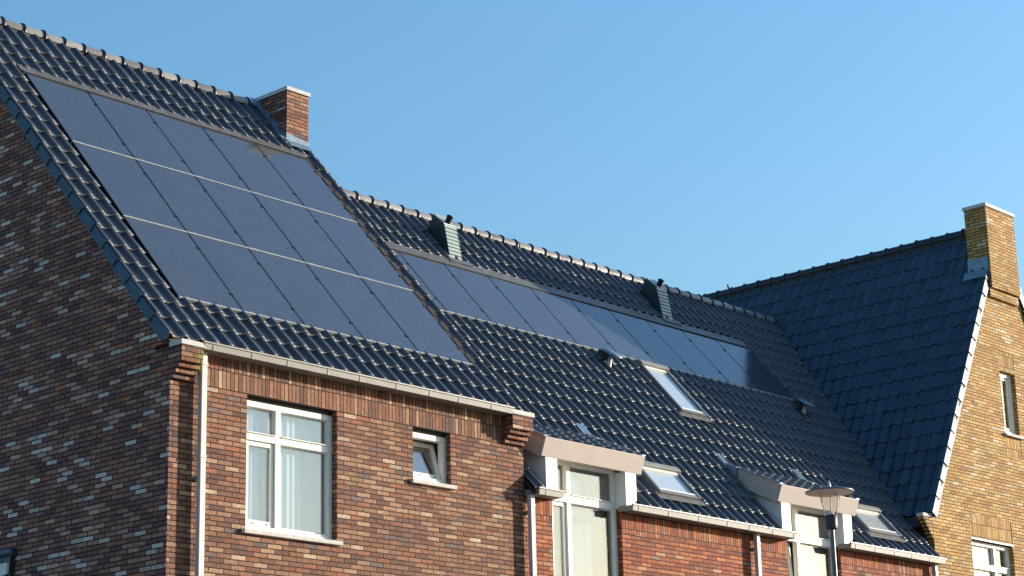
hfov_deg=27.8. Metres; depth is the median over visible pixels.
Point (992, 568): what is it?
window
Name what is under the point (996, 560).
curtain
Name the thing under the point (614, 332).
solar panel
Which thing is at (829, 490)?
street lamp
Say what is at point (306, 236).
solar panel
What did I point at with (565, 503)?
window
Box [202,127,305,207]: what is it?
solar panel
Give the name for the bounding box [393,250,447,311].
solar panel
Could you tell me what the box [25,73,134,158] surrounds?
solar panel
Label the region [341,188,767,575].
terraced house
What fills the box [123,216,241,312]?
solar panel
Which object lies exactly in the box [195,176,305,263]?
solar panel
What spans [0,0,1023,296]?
sky
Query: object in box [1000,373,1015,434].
window
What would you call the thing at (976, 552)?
curtain
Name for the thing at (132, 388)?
brick house
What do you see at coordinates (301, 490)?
curtain
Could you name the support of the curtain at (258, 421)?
hanging from the brick house at (132, 388)
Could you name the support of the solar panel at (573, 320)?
on the terraced house at (669, 502)
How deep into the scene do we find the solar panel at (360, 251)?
29.52 m
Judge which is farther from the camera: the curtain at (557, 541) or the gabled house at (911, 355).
the gabled house at (911, 355)
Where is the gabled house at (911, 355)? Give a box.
[702,202,1023,575]
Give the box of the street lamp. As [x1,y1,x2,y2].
[805,480,853,575]
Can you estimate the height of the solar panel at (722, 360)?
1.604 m
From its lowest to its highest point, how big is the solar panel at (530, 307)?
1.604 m
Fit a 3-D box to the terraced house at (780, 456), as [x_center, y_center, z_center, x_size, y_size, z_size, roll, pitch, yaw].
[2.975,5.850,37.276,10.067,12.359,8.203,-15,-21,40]
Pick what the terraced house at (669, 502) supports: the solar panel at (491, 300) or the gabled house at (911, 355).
the solar panel at (491, 300)
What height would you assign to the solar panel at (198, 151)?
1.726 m
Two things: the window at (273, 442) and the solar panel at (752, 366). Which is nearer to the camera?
the window at (273, 442)
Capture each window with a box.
[245,400,332,539]
[413,432,446,483]
[552,460,618,575]
[786,504,832,575]
[971,540,1010,575]
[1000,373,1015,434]
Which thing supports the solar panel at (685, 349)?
on the terraced house at (780, 456)
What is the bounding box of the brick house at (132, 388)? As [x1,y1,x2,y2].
[0,16,534,575]
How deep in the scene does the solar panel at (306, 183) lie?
30.62 m
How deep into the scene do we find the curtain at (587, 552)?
28.79 m
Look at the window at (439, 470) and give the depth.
26.73 m
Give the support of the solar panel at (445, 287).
on the terraced house at (669, 502)
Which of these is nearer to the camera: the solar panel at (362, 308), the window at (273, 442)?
the window at (273, 442)
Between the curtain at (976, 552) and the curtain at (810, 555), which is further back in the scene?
the curtain at (976, 552)
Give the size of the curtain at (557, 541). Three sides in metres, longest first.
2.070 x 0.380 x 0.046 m
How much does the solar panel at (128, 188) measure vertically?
1.726 m
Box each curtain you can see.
[247,408,270,521]
[280,414,322,533]
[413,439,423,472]
[553,467,561,575]
[570,469,602,575]
[798,512,821,575]
[972,546,982,575]
[988,549,999,575]
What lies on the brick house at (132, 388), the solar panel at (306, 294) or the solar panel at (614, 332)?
the solar panel at (306, 294)
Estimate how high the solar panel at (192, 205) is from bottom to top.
1.726 m
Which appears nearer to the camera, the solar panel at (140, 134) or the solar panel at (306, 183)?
the solar panel at (140, 134)
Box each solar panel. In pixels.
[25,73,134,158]
[71,142,187,232]
[87,92,194,175]
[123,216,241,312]
[136,160,248,248]
[146,110,251,192]
[188,233,305,327]
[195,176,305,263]
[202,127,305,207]
[249,249,363,340]
[253,193,360,277]
[256,144,357,222]
[306,208,412,290]
[307,264,419,353]
[361,278,472,365]
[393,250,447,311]
[398,251,493,324]
[444,264,534,334]
[488,276,579,346]
[530,288,615,351]
[570,299,656,363]
[609,310,694,375]
[646,320,730,384]
[681,330,764,393]
[715,339,794,400]
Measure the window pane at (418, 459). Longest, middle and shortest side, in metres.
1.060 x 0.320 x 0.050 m
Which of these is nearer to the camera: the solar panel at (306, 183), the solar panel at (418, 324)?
the solar panel at (418, 324)
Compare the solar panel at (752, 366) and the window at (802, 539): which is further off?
the solar panel at (752, 366)
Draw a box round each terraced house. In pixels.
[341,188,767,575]
[518,242,946,575]
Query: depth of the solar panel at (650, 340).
35.67 m
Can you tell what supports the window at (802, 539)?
in the terraced house at (780, 456)
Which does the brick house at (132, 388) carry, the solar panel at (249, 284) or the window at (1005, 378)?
the solar panel at (249, 284)

